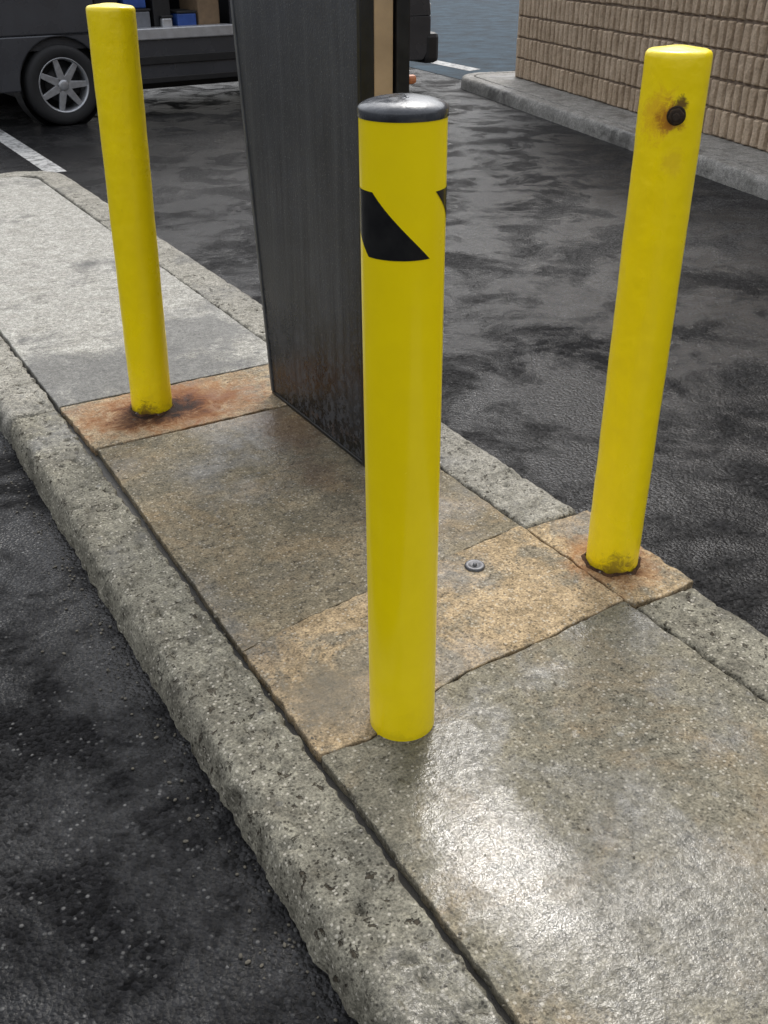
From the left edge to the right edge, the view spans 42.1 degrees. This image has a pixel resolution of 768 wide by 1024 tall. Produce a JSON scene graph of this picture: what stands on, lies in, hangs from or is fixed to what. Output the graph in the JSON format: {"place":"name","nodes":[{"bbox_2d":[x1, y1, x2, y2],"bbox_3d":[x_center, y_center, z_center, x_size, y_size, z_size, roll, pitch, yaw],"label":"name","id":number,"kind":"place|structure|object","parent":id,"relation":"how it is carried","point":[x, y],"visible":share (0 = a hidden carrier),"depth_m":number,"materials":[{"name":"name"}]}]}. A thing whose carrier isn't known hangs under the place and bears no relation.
{"place":"outdoors","nodes":[
{"label":"outdoors","id":0,"kind":"place"},
{"bbox_2d":[4,48,237,99],"bbox_3d":[-1.890,-4.615,10.053,4.150,0.380,1.550,-20,36,-31],"label":"underbody","id":1,"kind":"object","parent":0,"point":[62,63],"visible":0.13,"depth_m":9.14,"materials":[{"name":"black metal"}]},
{"bbox_2d":[29,22,229,51],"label":"floor","id":2,"kind":"structure","parent":0,"point":[40,45],"depth_m":8.43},
{"bbox_2d":[92,0,116,3],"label":"cargo","id":3,"kind":"object","parent":2,"relation":"on","point":[102,1],"depth_m":8.59,"materials":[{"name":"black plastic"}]},
{"bbox_2d":[136,11,150,27],"bbox_3d":[-2.276,-4.394,8.927,0.250,0.160,0.350,-20,36,-31],"label":"cargo","id":4,"kind":"object","parent":2,"relation":"on","point":[142,18],"visible":0.14,"depth_m":8.82,"materials":[{"name":"grey plastic"}]},
{"bbox_2d":[117,0,145,8],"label":"cargo","id":5,"kind":"object","parent":4,"relation":"on","point":[135,4],"visible":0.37,"depth_m":8.75,"materials":[{"name":"blue plastic"}]},
{"bbox_2d":[135,8,149,10],"bbox_3d":[-2.276,-4.473,8.882,0.262,0.019,0.362,-20,36,-31],"label":"cargo lid","id":6,"kind":"object","parent":4,"relation":"on","point":[142,9],"visible":0.27,"depth_m":8.80,"materials":[{"name":"black plastic"}]},
{"bbox_2d":[145,0,170,26],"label":"cargo","id":7,"kind":"object","parent":2,"relation":"on","point":[157,8],"visible":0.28,"depth_m":8.92,"materials":[{"name":"black plastic"}]},
{"bbox_2d":[160,18,171,26],"bbox_3d":[-1.953,-4.381,8.964,0.100,0.100,0.050,-20,36,-31],"label":"cargo","id":8,"kind":"object","parent":2,"relation":"on","point":[164,22],"visible":0.56,"depth_m":8.93,"materials":[{"name":"silver metal"}]},
{"bbox_2d":[159,15,172,17],"bbox_3d":[-1.953,-4.433,8.933,0.112,0.019,0.062,-20,36,-31],"label":"cargo lid","id":9,"kind":"object","parent":8,"relation":"on","point":[165,16],"visible":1,"depth_m":8.91,"materials":[{"name":"black plastic"}]},
{"bbox_2d":[170,13,196,25],"bbox_3d":[-1.873,-4.513,9.162,0.190,0.130,0.300,-20,36,-31],"label":"cargo","id":10,"kind":"object","parent":2,"relation":"on","point":[180,19],"visible":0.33,"depth_m":9.04,"materials":[{"name":"blue plastic"}]},
{"bbox_2d":[170,9,196,13],"bbox_3d":[-1.873,-4.578,9.124,0.202,0.019,0.312,-20,36,-31],"label":"cargo lid","id":11,"kind":"object","parent":10,"relation":"on","point":[177,11],"visible":0.76,"depth_m":9.05,"materials":[{"name":"black plastic"}]},
{"bbox_2d":[137,23,232,40],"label":"silver sill","id":12,"kind":"structure","parent":2,"relation":"on","point":[183,31],"depth_m":8.96,"materials":[{"name":"silver metal"}]},
{"bbox_2d":[169,0,229,22],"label":"bulkhead","id":13,"kind":"object","parent":2,"relation":"on","point":[223,11],"depth_m":9.75,"materials":[{"name":"black metal"}]},
{"bbox_3d":[-2.529,-5.612,8.940,2.830,0.059,1.850,-20,36,-31],"label":"roof","id":14,"kind":"object","parent":13,"relation":"on","visible":0},
{"bbox_2d":[0,0,92,36],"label":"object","id":15,"kind":"object","parent":14,"relation":"hanging from","point":[33,17],"visible":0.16,"depth_m":8.25,"materials":[{"name":"paint"}]},
{"bbox_2d":[179,0,219,24],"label":"cargo","id":16,"kind":"object","parent":2,"relation":"on","point":[207,11],"visible":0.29,"depth_m":9.16,"materials":[{"name":"cardboard"}]},
{"bbox_2d":[0,15,430,93],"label":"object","id":17,"kind":"object","parent":2,"relation":"attached to","point":[14,51],"visible":0.47,"depth_m":9.00,"materials":[{"name":"paint"}]},
{"bbox_2d":[140,51,235,65],"bbox_3d":[-1.534,-4.223,9.244,2.130,0.070,0.020,-20,36,-31],"label":"side moulding","id":18,"kind":"object","parent":17,"relation":"attached to","point":[181,58],"visible":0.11,"depth_m":9.07,"materials":[{"name":"black plastic"}]},
{"bbox_2d":[142,71,237,83],"bbox_3d":[-1.533,-4.092,9.347,2.160,0.050,0.044,-20,36,-31],"label":"rocker","id":19,"kind":"object","parent":17,"relation":"on","point":[165,79],"visible":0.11,"depth_m":9.17,"materials":[{"name":"black plastic"}]},
{"bbox_2d":[228,0,430,23],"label":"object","id":20,"kind":"object","parent":17,"relation":"on","point":[419,7],"visible":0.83,"depth_m":10.29,"materials":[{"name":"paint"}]},
{"label":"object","id":21,"kind":"object","parent":2,"relation":"attached to","visible":0},
{"bbox_2d":[414,31,437,62],"bbox_3d":[-0.035,-5.290,11.223,0.200,0.300,1.870,-20,36,-31],"label":"front bumper","id":22,"kind":"object","parent":21,"relation":"attached to","point":[431,56],"visible":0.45,"depth_m":10.58,"materials":[{"name":"black plastic"}]},
{"bbox_2d":[0,67,767,1023],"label":"asphalt road","id":23,"kind":"structure","parent":0,"point":[122,901],"depth_m":2.96,"materials":[{"name":"black asphalt"}]},
{"bbox_2d":[0,93,17,104],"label":"wheel","id":24,"kind":"object","parent":23,"relation":"on","point":[5,99],"visible":0.04,"depth_m":9.81,"materials":[{"name":"rubber"}]},
{"bbox_2d":[0,129,65,171],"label":"painted line","id":25,"kind":"object","parent":23,"relation":"on","point":[38,160],"visible":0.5,"depth_m":7.56,"materials":[{"name":"white paint"}]},
{"bbox_2d":[14,44,96,124],"bbox_3d":[-2.815,-3.711,8.657,0.740,0.740,0.266,-20,36,-31],"label":"wheel","id":26,"kind":"object","parent":23,"relation":"on","point":[60,101],"visible":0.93,"depth_m":8.57,"materials":[{"name":"metal"},{"name":"rubber"}]},
{"bbox_2d":[0,171,767,1023],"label":"traffic island","id":27,"kind":"structure","parent":23,"relation":"on","point":[556,813],"depth_m":2.08,"materials":[{"name":"concrete"}]},
{"bbox_2d":[86,3,174,416],"bbox_3d":[-0.754,-0.848,3.008,0.159,1.222,0.162,1,30,-1],"label":"yellow bollard","id":28,"kind":"object","parent":27,"relation":"on","point":[114,48],"visible":0.98,"depth_m":2.91,"materials":[{"name":"metal"}]},
{"bbox_2d":[230,0,415,466],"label":"drive through kiosk","id":29,"kind":"object","parent":27,"relation":"on","point":[313,75],"visible":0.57,"depth_m":2.80,"materials":[{"name":"grey metal"}]},
{"bbox_2d":[357,93,448,741],"bbox_3d":[0.032,-0.075,1.705,0.131,1.186,0.131,0,30,0],"label":"yellow bollard","id":30,"kind":"object","parent":27,"relation":"on","point":[403,138],"visible":0.98,"depth_m":1.58,"materials":[{"name":"plastic"}]},
{"bbox_2d":[465,559,484,571],"bbox_3d":[0.224,0.135,2.465,0.052,0.018,0.052,0,30,0],"label":"cleanout cover","id":31,"kind":"object","parent":27,"relation":"on","point":[474,565],"visible":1,"depth_m":2.46,"materials":[{"name":"metal"}]},
{"bbox_2d":[581,45,712,577],"bbox_3d":[0.570,-0.371,2.207,0.150,1.202,0.155,-23,37,-34],"label":"yellow bollard","id":32,"kind":"object","parent":27,"relation":"on","point":[672,99],"visible":0.99,"depth_m":2.10,"materials":[{"name":"metal"}]},
{"bbox_2d":[409,0,518,79],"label":"blue parking marking","id":33,"kind":"object","parent":23,"relation":"on","point":[481,35],"visible":0.25,"depth_m":16.57,"materials":[{"name":"asphalt"}]},
{"bbox_2d":[433,60,478,70],"bbox_3d":[0.213,-6.344,13.853,0.250,0.001,4.183,-14,33,-23],"label":"painted line","id":34,"kind":"object","parent":33,"relation":"on","point":[454,65],"visible":0.4,"depth_m":12.71,"materials":[{"name":"white paint"}]},
{"bbox_2d":[518,0,767,151],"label":"brick wall","id":35,"kind":"structure","parent":23,"relation":"on","point":[753,22],"depth_m":8.05,"materials":[{"name":"brown brick"}]},
{"bbox_2d":[461,71,767,199],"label":"sidewalk","id":36,"kind":"structure","parent":0,"point":[741,167],"depth_m":8.37,"materials":[{"name":"concrete"}]},
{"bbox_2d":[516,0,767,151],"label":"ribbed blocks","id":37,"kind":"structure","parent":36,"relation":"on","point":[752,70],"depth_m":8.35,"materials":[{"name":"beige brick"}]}
]}

